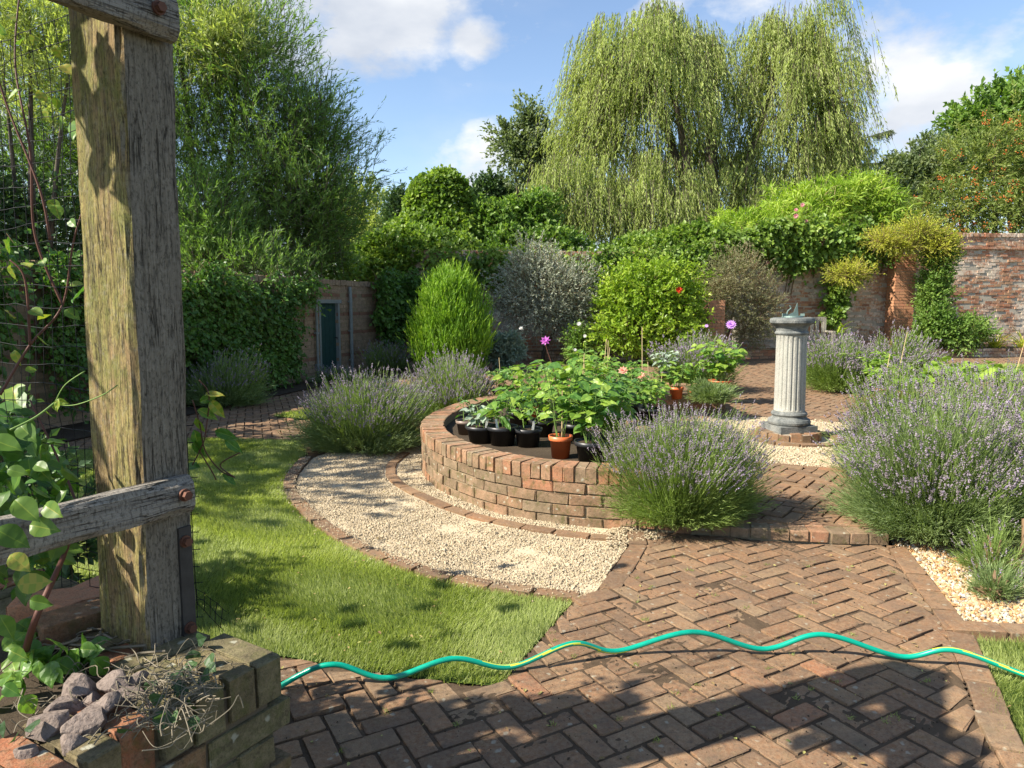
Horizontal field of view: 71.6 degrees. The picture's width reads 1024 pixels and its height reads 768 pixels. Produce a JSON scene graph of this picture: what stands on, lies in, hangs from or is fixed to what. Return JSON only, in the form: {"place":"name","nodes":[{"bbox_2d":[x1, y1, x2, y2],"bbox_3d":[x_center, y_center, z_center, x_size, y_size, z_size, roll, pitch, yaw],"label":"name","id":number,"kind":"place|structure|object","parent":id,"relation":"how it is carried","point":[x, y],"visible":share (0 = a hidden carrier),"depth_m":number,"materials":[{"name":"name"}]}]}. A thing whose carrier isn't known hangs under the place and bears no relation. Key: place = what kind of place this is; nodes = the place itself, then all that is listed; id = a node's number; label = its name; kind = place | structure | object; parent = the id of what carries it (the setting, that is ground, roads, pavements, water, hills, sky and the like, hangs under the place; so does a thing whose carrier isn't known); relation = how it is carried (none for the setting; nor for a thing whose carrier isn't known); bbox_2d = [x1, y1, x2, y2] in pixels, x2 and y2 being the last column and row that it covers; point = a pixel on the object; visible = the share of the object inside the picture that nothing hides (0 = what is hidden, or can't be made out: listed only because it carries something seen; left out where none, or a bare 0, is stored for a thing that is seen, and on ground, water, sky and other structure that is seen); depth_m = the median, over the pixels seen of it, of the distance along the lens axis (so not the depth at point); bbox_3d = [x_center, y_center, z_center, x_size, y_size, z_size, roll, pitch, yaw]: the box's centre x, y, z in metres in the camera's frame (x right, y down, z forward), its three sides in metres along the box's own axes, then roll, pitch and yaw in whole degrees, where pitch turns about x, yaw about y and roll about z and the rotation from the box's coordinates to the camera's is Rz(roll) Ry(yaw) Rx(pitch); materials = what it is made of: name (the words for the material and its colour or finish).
{"place":"outdoors","nodes":[
{"label":"outdoors","id":0,"kind":"place"},
{"bbox_2d":[40,369,378,441],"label":"border soil","id":1,"kind":"structure","parent":0,"point":[68,434],"depth_m":9.29,"materials":[{"name":"brown soil"}]},
{"bbox_2d":[186,343,287,409],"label":"lavender bush","id":2,"kind":"object","parent":1,"relation":"on","point":[229,385],"visible":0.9,"depth_m":9.79,"materials":[{"name":"green plant"}]},
{"bbox_2d":[24,375,419,453],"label":"path","id":3,"kind":"structure","parent":0,"point":[256,419],"depth_m":8.76,"materials":[{"name":"brick"}]},
{"bbox_2d":[352,337,412,373],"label":"lavender bush","id":4,"kind":"object","parent":3,"relation":"on","point":[392,357],"visible":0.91,"depth_m":14.47,"materials":[{"name":"green plant"}]},
{"bbox_2d":[398,344,499,420],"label":"lavender bush","id":5,"kind":"object","parent":3,"relation":"on","point":[451,388],"visible":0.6,"depth_m":8.22,"materials":[{"name":"green plant"}]},
{"bbox_2d":[34,436,579,685],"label":"lawn","id":6,"kind":"structure","parent":0,"point":[444,669],"depth_m":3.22,"materials":[{"name":"green plant"}]},
{"bbox_2d":[0,383,97,582],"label":"leafy shrub","id":7,"kind":"object","parent":6,"relation":"on","point":[91,546],"visible":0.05,"depth_m":3.17,"materials":[{"name":"green plant"}]},
{"bbox_2d":[283,234,371,281],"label":"dark shrub","id":8,"kind":"object","parent":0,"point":[350,270],"visible":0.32,"depth_m":16.02,"materials":[{"name":"green plant"}]},
{"bbox_2d":[296,446,627,594],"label":"gravel","id":9,"kind":"structure","parent":0,"point":[343,470],"depth_m":4.51,"materials":[{"name":"beige gravel"}]},
{"bbox_2d":[273,360,444,455],"bbox_3d":[-1.470,0.222,7.013,1.595,0.914,1.309,3,7,21],"label":"lavender bush","id":10,"kind":"object","parent":9,"relation":"on","point":[381,419],"visible":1,"depth_m":6.81,"materials":[{"name":"green plant"}]},
{"bbox_2d":[0,0,1023,273],"label":"sky","id":11,"kind":"structure","parent":0,"point":[442,69],"materials":[{"name":"blue"}]},
{"bbox_2d":[82,387,1023,689],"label":"joint soil","id":12,"kind":"structure","parent":0,"point":[312,453],"depth_m":5.66,"materials":[{"name":"brown soil"}]},
{"bbox_2d":[283,452,1023,641],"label":"edging bricks","id":13,"kind":"object","parent":12,"relation":"on","point":[995,630],"visible":0.69,"depth_m":4.15,"materials":[{"name":"brown brick"}]},
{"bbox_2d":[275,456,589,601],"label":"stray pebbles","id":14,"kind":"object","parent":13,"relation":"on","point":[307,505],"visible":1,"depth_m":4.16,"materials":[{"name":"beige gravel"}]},
{"bbox_2d":[365,354,887,530],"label":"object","id":15,"kind":"structure","parent":0,"point":[399,372],"depth_m":13.42,"materials":[{"name":"brick"}]},
{"bbox_2d":[395,250,500,374],"bbox_3d":[-1.225,-1.258,13.938,2.034,2.793,1.832,0,6,0],"label":"conifer","id":16,"kind":"object","parent":15,"relation":"on","point":[449,312],"visible":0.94,"depth_m":13.54,"materials":[{"name":"green plant"}]},
{"bbox_2d":[420,349,775,360],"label":"border wall","id":17,"kind":"structure","parent":15,"relation":"on","point":[757,354],"depth_m":17.07,"materials":[{"name":"brick"}]},
{"bbox_2d":[567,250,721,364],"bbox_3d":[2.912,-1.574,15.642,3.458,2.711,2.379,0,6,0],"label":"lime shrub","id":18,"kind":"object","parent":15,"relation":"on","point":[636,310],"visible":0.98,"depth_m":15.26,"materials":[{"name":"green plant"}]},
{"bbox_2d":[884,254,916,348],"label":"brick pier","id":19,"kind":"structure","parent":15,"relation":"on","point":[899,296],"depth_m":18.80,"materials":[{"name":"orange brick"}]},
{"bbox_2d":[816,347,1005,480],"bbox_3d":[3.129,0.243,5.605,1.367,1.036,1.247,2,7,21],"label":"lavender bush","id":20,"kind":"object","parent":15,"relation":"on","point":[881,389],"visible":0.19,"depth_m":5.59,"materials":[{"name":"green plant"}]},
{"bbox_2d":[907,350,1023,440],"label":"lavender bush","id":21,"kind":"object","parent":15,"relation":"on","point":[1002,387],"visible":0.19,"depth_m":6.02,"materials":[{"name":"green plant"}]},
{"bbox_2d":[928,348,1023,357],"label":"border wall","id":22,"kind":"structure","parent":15,"relation":"on","point":[998,352],"depth_m":18.14,"materials":[{"name":"brick"}]},
{"bbox_2d":[273,530,1023,767],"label":"brick path","id":23,"kind":"structure","parent":0,"point":[756,689],"depth_m":2.64,"materials":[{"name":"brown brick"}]},
{"bbox_2d":[0,564,290,767],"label":"planter wall","id":24,"kind":"structure","parent":23,"relation":"on","point":[237,735],"depth_m":1.55,"materials":[{"name":"brick"}]},
{"bbox_2d":[25,709,69,741],"bbox_3d":[-0.898,0.664,1.374,0.073,0.054,0.068,-5,8,-37],"label":"stone","id":25,"kind":"object","parent":24,"relation":"on","point":[50,724],"visible":0.69,"depth_m":1.36,"materials":[{"name":"grey stone"}]},
{"bbox_2d":[6,585,99,622],"bbox_3d":[-1.216,0.595,1.906,0.219,0.062,0.105,-2,7,-18],"label":"loose brick","id":26,"kind":"object","parent":24,"relation":"on","point":[17,610],"visible":0.36,"depth_m":1.89,"materials":[{"name":"brown brick"}]},
{"bbox_2d":[0,618,110,713],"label":"weeds","id":27,"kind":"object","parent":24,"relation":"on","point":[53,670],"visible":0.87,"depth_m":1.59,"materials":[{"name":"green plant"}]},
{"bbox_2d":[0,0,117,696],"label":"vine","id":28,"kind":"object","parent":24,"relation":"on","point":[19,436],"visible":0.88,"depth_m":1.69,"materials":[{"name":"green plant"}]},
{"bbox_2d":[189,380,241,485],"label":"vine","id":29,"kind":"object","parent":28,"relation":"attached to","point":[216,408],"visible":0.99,"depth_m":1.93,"materials":[{"name":"green plant"}]},
{"bbox_2d":[35,597,100,646],"bbox_3d":[-1.087,0.603,1.813,0.109,0.063,0.213,6,9,44],"label":"loose brick","id":30,"kind":"object","parent":24,"relation":"on","point":[62,624],"visible":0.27,"depth_m":1.76,"materials":[{"name":"brown brick"}]},
{"bbox_2d":[61,673,96,698],"bbox_3d":[-0.902,0.640,1.485,0.065,0.061,0.068,-1,6,-5],"label":"stone","id":31,"kind":"object","parent":24,"relation":"on","point":[80,684],"visible":0.78,"depth_m":1.47,"materials":[{"name":"grey stone"}]},
{"bbox_2d":[0,615,165,671],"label":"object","id":32,"kind":"object","parent":24,"relation":"on","point":[69,644],"visible":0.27,"depth_m":1.68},
{"bbox_2d":[60,701,106,735],"bbox_3d":[-0.831,0.665,1.387,0.085,0.062,0.081,-22,-6,-12],"label":"stone","id":33,"kind":"object","parent":24,"relation":"on","point":[91,719],"visible":0.76,"depth_m":1.36,"materials":[{"name":"grey stone"}]},
{"bbox_2d":[0,0,197,651],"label":"pergola","id":34,"kind":"object","parent":24,"relation":"on","point":[132,515],"visible":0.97,"depth_m":1.63,"materials":[{"name":"brown wood"}]},
{"bbox_2d":[0,14,99,587],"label":"plastic netting","id":35,"kind":"object","parent":34,"relation":"attached to","point":[49,264],"visible":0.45,"depth_m":1.93,"materials":[{"name":"black plastic"}]},
{"bbox_2d":[0,633,244,750],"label":"dried plant","id":36,"kind":"object","parent":24,"relation":"on","point":[162,719],"visible":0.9,"depth_m":1.44,"materials":[{"name":"green plant"}]},
{"bbox_2d":[281,629,1023,688],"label":"garden hose","id":37,"kind":"object","parent":23,"relation":"on","point":[427,665],"visible":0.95,"depth_m":2.79,"materials":[{"name":"teal rubber"}]},
{"bbox_2d":[398,357,1023,527],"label":"terrace paving","id":38,"kind":"structure","parent":0,"point":[798,495],"depth_m":8.42,"materials":[{"name":"brick"}]},
{"bbox_2d":[484,329,531,369],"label":"grey leaved plant","id":39,"kind":"object","parent":38,"relation":"on","point":[509,348],"visible":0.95,"depth_m":14.48,"materials":[{"name":"plant"}]},
{"bbox_2d":[480,229,609,361],"bbox_3d":[0.720,-1.987,16.122,2.903,3.052,2.407,-4,7,-30],"label":"silver shrub","id":40,"kind":"object","parent":38,"relation":"on","point":[521,286],"visible":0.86,"depth_m":15.88,"materials":[{"name":"grey plant"}]},
{"bbox_2d":[585,392,786,531],"bbox_3d":[1.067,0.471,4.503,1.258,0.817,1.120,-4,7,-31],"label":"lavender bush","id":41,"kind":"object","parent":38,"relation":"on","point":[706,476],"visible":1,"depth_m":4.29,"materials":[{"name":"green plant"}]},
{"bbox_2d":[641,329,750,388],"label":"lavender bush","id":42,"kind":"object","parent":38,"relation":"on","point":[685,356],"visible":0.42,"depth_m":10.71,"materials":[{"name":"green plant"}]},
{"bbox_2d":[703,300,724,353],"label":"brick pier","id":43,"kind":"structure","parent":38,"relation":"on","point":[718,325],"depth_m":16.34,"materials":[{"name":"brown brick"}]},
{"bbox_2d":[687,321,747,384],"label":"potted plant","id":44,"kind":"object","parent":38,"relation":"on","point":[719,367],"visible":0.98,"depth_m":9.51,"materials":[{"name":"green plant"}]},
{"bbox_2d":[693,238,789,357],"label":"wispy shrub","id":45,"kind":"object","parent":38,"relation":"on","point":[720,287],"visible":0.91,"depth_m":16.65,"materials":[{"name":"brown plant"}]},
{"bbox_2d":[621,515,888,544],"bbox_3d":[1.472,0.888,4.425,1.566,0.086,0.273,1,7,13],"label":"brick step","id":46,"kind":"object","parent":38,"relation":"on","point":[839,535],"visible":0.64,"depth_m":4.28,"materials":[{"name":"brown brick"}]},
{"bbox_2d":[806,328,888,392],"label":"lavender bush","id":47,"kind":"object","parent":38,"relation":"on","point":[840,359],"visible":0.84,"depth_m":10.76,"materials":[{"name":"green plant"}]},
{"bbox_2d":[857,319,955,385],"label":"lavender bush","id":48,"kind":"object","parent":38,"relation":"on","point":[916,354],"visible":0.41,"depth_m":11.34,"materials":[{"name":"green plant"}]},
{"bbox_2d":[906,356,997,391],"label":"potted plant","id":49,"kind":"object","parent":38,"relation":"on","point":[935,364],"visible":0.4,"depth_m":9.70,"materials":[{"name":"green plant"}]},
{"bbox_2d":[667,416,852,467],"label":"gravel","id":50,"kind":"structure","parent":0,"point":[798,456],"depth_m":6.53,"materials":[{"name":"beige gravel"}]},
{"bbox_2d":[756,427,821,442],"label":"round brick plinth","id":51,"kind":"structure","parent":50,"relation":"on","point":[800,437],"depth_m":6.91,"materials":[{"name":"brown brick"}]},
{"bbox_2d":[761,303,817,433],"bbox_3d":[2.771,-0.167,7.066,0.425,1.270,0.420,-1,7,-11],"label":"sundial","id":52,"kind":"object","parent":51,"relation":"on","point":[789,413],"visible":1,"depth_m":6.96,"materials":[{"name":"stone"}]},
{"bbox_2d":[537,346,1017,350],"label":"border soil","id":53,"kind":"structure","parent":0,"point":[826,350],"depth_m":18.95,"materials":[{"name":"brown soil"}]},
{"bbox_2d":[820,207,971,291],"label":"yellow shrub","id":54,"kind":"object","parent":53,"relation":"on","point":[921,236],"visible":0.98,"depth_m":17.88,"materials":[{"name":"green plant"}]},
{"bbox_2d":[907,221,966,348],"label":"dark shrub","id":55,"kind":"object","parent":53,"relation":"on","point":[935,282],"visible":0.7,"depth_m":18.01,"materials":[{"name":"green plant"}]},
{"bbox_2d":[907,297,1002,356],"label":"shrub","id":56,"kind":"object","parent":53,"relation":"on","point":[966,330],"visible":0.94,"depth_m":17.71,"materials":[{"name":"green plant"}]},
{"bbox_2d":[889,535,1023,623],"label":"pebble bed","id":57,"kind":"object","parent":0,"point":[972,595],"visible":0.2,"depth_m":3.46,"materials":[{"name":"beige gravel"}]},
{"bbox_2d":[807,346,1023,555],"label":"lavender bush","id":58,"kind":"object","parent":57,"relation":"on","point":[933,492],"visible":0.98,"depth_m":4.11,"materials":[{"name":"green plant"}]},
{"bbox_2d":[941,385,1023,535],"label":"lavender bush","id":59,"kind":"object","parent":57,"relation":"on","point":[1018,424],"visible":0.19,"depth_m":4.31,"materials":[{"name":"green plant"}]},
{"bbox_2d":[944,497,1023,574],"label":"lavender sprig","id":60,"kind":"object","parent":57,"relation":"on","point":[997,551],"visible":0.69,"depth_m":3.71,"materials":[{"name":"green plant"}]},
{"bbox_2d":[955,547,1023,604],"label":"lavender sprig","id":61,"kind":"object","parent":57,"relation":"on","point":[994,584],"visible":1,"depth_m":3.47,"materials":[{"name":"green plant"}]},
{"bbox_2d":[972,633,1023,764],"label":"lawn","id":62,"kind":"structure","parent":0,"point":[1016,685],"depth_m":2.68,"materials":[{"name":"green plant"}]},
{"label":"ground","id":63,"kind":"structure","parent":0,"visible":0},
{"bbox_2d":[0,131,82,260],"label":"hedge tree","id":64,"kind":"object","parent":63,"relation":"on","point":[8,198],"visible":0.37,"depth_m":12.23,"materials":[{"name":"green plant"}]},
{"bbox_2d":[0,0,287,261],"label":"young willow","id":65,"kind":"object","parent":63,"relation":"on","point":[27,20],"visible":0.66,"depth_m":12.21,"materials":[{"name":"green plant"}]},
{"bbox_2d":[0,0,406,292],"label":"sallow tree","id":66,"kind":"object","parent":63,"relation":"on","point":[280,193],"visible":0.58,"depth_m":13.84,"materials":[{"name":"green plant"}]},
{"bbox_2d":[0,260,411,429],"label":"brick wall","id":67,"kind":"structure","parent":63,"relation":"on","point":[364,306],"depth_m":13.04,"materials":[{"name":"brown brick"}]},
{"bbox_2d":[0,205,50,383],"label":"ivy","id":68,"kind":"object","parent":67,"relation":"attached to","point":[13,255],"visible":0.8,"depth_m":7.36,"materials":[{"name":"green plant"}]},
{"bbox_2d":[15,243,332,423],"bbox_3d":[-4.348,-0.654,10.509,0.957,2.421,5.975,2,7,15],"label":"ivy","id":69,"kind":"object","parent":67,"relation":"attached to","point":[242,305],"visible":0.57,"depth_m":10.36,"materials":[{"name":"green plant"}]},
{"bbox_2d":[317,300,341,371],"bbox_3d":[-3.630,-0.896,14.049,0.110,1.535,0.900,2,7,16],"label":"garden door","id":70,"kind":"structure","parent":67,"relation":"attached to","point":[329,336],"depth_m":14.13,"materials":[{"name":"wood"}]},
{"bbox_2d":[368,264,427,352],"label":"ivy","id":71,"kind":"object","parent":67,"relation":"attached to","point":[392,295],"visible":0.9,"depth_m":15.92,"materials":[{"name":"green plant"}]},
{"bbox_2d":[339,217,493,315],"bbox_3d":[-2.240,-2.816,18.619,4.642,2.948,3.175,0,6,0],"label":"ivy mound","id":72,"kind":"object","parent":67,"relation":"on","point":[382,246],"visible":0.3,"depth_m":17.71,"materials":[{"name":"green plant"}]},
{"bbox_2d":[384,163,487,258],"bbox_3d":[-2.170,-4.516,20.006,3.244,3.379,2.451,0,6,0],"label":"ivy mound","id":73,"kind":"object","parent":72,"relation":"on","point":[438,194],"visible":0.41,"depth_m":19.50,"materials":[{"name":"green plant"}]},
{"bbox_2d":[325,167,390,280],"bbox_3d":[-5.323,-4.749,26.105,5.462,6.522,3.919,6,9,42],"label":"pale tree","id":74,"kind":"object","parent":63,"relation":"on","point":[371,216],"visible":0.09,"depth_m":25.74,"materials":[{"name":"green plant"}]},
{"bbox_2d":[358,179,406,267],"bbox_3d":[-4.078,-4.212,24.669,2.584,5.747,1.980,0,6,0],"label":"fir tree","id":75,"kind":"object","parent":63,"relation":"on","point":[393,202],"visible":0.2,"depth_m":24.28,"materials":[{"name":"green plant"}]},
{"bbox_2d":[467,164,526,201],"bbox_3d":[-0.840,-5.750,31.297,4.297,7.337,3.150,-3,7,-28],"label":"dark tree","id":76,"kind":"object","parent":63,"relation":"on","point":[490,185],"visible":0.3,"depth_m":29.97,"materials":[{"name":"green plant"}]},
{"bbox_2d":[477,85,573,198],"bbox_3d":[0.716,-7.007,29.353,4.144,10.262,2.791,2,7,18],"label":"birch tree","id":77,"kind":"object","parent":63,"relation":"on","point":[513,144],"visible":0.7,"depth_m":28.79,"materials":[{"name":"green plant"}]},
{"bbox_2d":[519,318,600,365],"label":"white rose bush","id":78,"kind":"object","parent":63,"relation":"on","point":[574,339],"visible":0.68,"depth_m":15.29,"materials":[{"name":"green plant"}]},
{"bbox_2d":[420,383,729,528],"bbox_3d":[0.731,0.426,7.359,2.649,0.408,5.434,2,7,21],"label":"raised bed","id":79,"kind":"object","parent":63,"relation":"on","point":[539,482],"visible":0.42,"depth_m":4.91,"materials":[{"name":"brick"}]},
{"bbox_2d":[460,404,497,443],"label":"potted plant","id":80,"kind":"object","parent":79,"relation":"on","point":[478,431],"visible":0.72,"depth_m":5.74,"materials":[{"name":"plant"}]},
{"bbox_2d":[473,390,528,446],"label":"potted plant","id":81,"kind":"object","parent":79,"relation":"on","point":[502,434],"visible":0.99,"depth_m":5.63,"materials":[{"name":"green plant"}]},
{"bbox_2d":[510,406,551,447],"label":"potted plant","id":82,"kind":"object","parent":79,"relation":"on","point":[527,436],"visible":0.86,"depth_m":5.58,"materials":[{"name":"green plant"}]},
{"bbox_2d":[517,380,567,437],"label":"potted plant","id":83,"kind":"object","parent":79,"relation":"on","point":[547,430],"visible":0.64,"depth_m":6.02,"materials":[{"name":"green plant"}]},
{"bbox_2d":[527,336,594,458],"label":"potted plant","id":84,"kind":"object","parent":79,"relation":"on","point":[560,443],"visible":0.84,"depth_m":5.16,"materials":[{"name":"green plant"}]},
{"bbox_2d":[556,378,620,462],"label":"potted plant","id":85,"kind":"object","parent":79,"relation":"on","point":[584,453],"visible":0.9,"depth_m":5.01,"materials":[{"name":"green plant"}]},
{"bbox_2d":[578,379,639,454],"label":"potted plant","id":86,"kind":"object","parent":79,"relation":"on","point":[627,408],"visible":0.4,"depth_m":5.33,"materials":[{"name":"green plant"}]},
{"bbox_2d":[621,382,672,423],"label":"potted plant","id":87,"kind":"object","parent":79,"relation":"on","point":[644,410],"visible":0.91,"depth_m":6.72,"materials":[{"name":"green plant"}]},
{"bbox_2d":[682,376,746,404],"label":"silver plant","id":88,"kind":"object","parent":79,"relation":"on","point":[707,392],"visible":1,"depth_m":8.24,"materials":[{"name":"grey plant"}]},
{"bbox_2d":[411,250,749,357],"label":"brick wall","id":89,"kind":"structure","parent":63,"relation":"on","point":[535,347],"depth_m":18.17,"materials":[{"name":"brown brick"}]},
{"bbox_2d":[469,185,598,251],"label":"garden shrub","id":90,"kind":"object","parent":89,"relation":"on","point":[505,220],"visible":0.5,"depth_m":19.86,"materials":[{"name":"green plant"}]},
{"bbox_2d":[420,231,747,313],"bbox_3d":[1.937,-2.789,17.837,8.447,2.163,1.315,-1,6,-6],"label":"ivy","id":91,"kind":"object","parent":89,"relation":"attached to","point":[695,249],"visible":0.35,"depth_m":17.68,"materials":[{"name":"green plant"}]},
{"bbox_2d":[588,216,752,267],"bbox_3d":[4.027,-3.578,18.844,4.353,1.690,1.801,0,6,0],"label":"ivy mound","id":92,"kind":"object","parent":89,"relation":"on","point":[672,234],"visible":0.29,"depth_m":18.51,"materials":[{"name":"green plant"}]},
{"bbox_2d":[516,152,728,249],"bbox_3d":[3.541,-4.404,23.840,8.638,6.348,5.567,0,6,0],"label":"weeping willow","id":93,"kind":"object","parent":63,"relation":"on","point":[586,200],"visible":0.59,"depth_m":23.01,"materials":[{"name":"green plant"}]},
{"bbox_2d":[523,0,901,241],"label":"weeping willow","id":94,"kind":"object","parent":63,"relation":"on","point":[622,88],"visible":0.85,"depth_m":24.49,"materials":[{"name":"green plant"}]},
{"bbox_2d":[620,518,884,546],"bbox_3d":[1.461,0.916,4.425,1.547,0.108,0.231,1,7,13],"label":"step mortar","id":95,"kind":"object","parent":63,"relation":"on","point":[709,534],"visible":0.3,"depth_m":4.30,"materials":[{"name":"grey concrete"}]},
{"bbox_2d":[747,232,1023,353],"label":"brick wall","id":96,"kind":"structure","parent":63,"relation":"on","point":[990,277],"depth_m":19.63,"materials":[{"name":"red brick"}]},
{"bbox_2d":[707,209,879,334],"bbox_3d":[7.450,-2.908,18.586,4.900,3.249,1.191,-1,6,-8],"label":"virginia creeper","id":97,"kind":"object","parent":96,"relation":"attached to","point":[786,243],"visible":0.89,"depth_m":18.42,"materials":[{"name":"green plant"}]},
{"bbox_2d":[705,163,922,231],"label":"climbing plant","id":98,"kind":"object","parent":96,"relation":"on","point":[839,200],"visible":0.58,"depth_m":20.20,"materials":[{"name":"green plant"}]},
{"bbox_2d":[872,123,979,216],"bbox_3d":[16.728,-6.492,30.274,7.269,9.041,3.578,-3,7,-25],"label":"grey tree","id":99,"kind":"object","parent":63,"relation":"on","point":[916,164],"visible":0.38,"depth_m":29.66,"materials":[{"name":"green plant"}]},
{"bbox_2d":[900,81,1023,233],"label":"rowan tree","id":100,"kind":"object","parent":63,"relation":"on","point":[994,205],"visible":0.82,"depth_m":23.74,"materials":[{"name":"green plant"}]},
{"bbox_2d":[931,65,1023,231],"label":"oak tree","id":101,"kind":"object","parent":63,"relation":"on","point":[989,95],"visible":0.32,"depth_m":34.13,"materials":[{"name":"green plant"}]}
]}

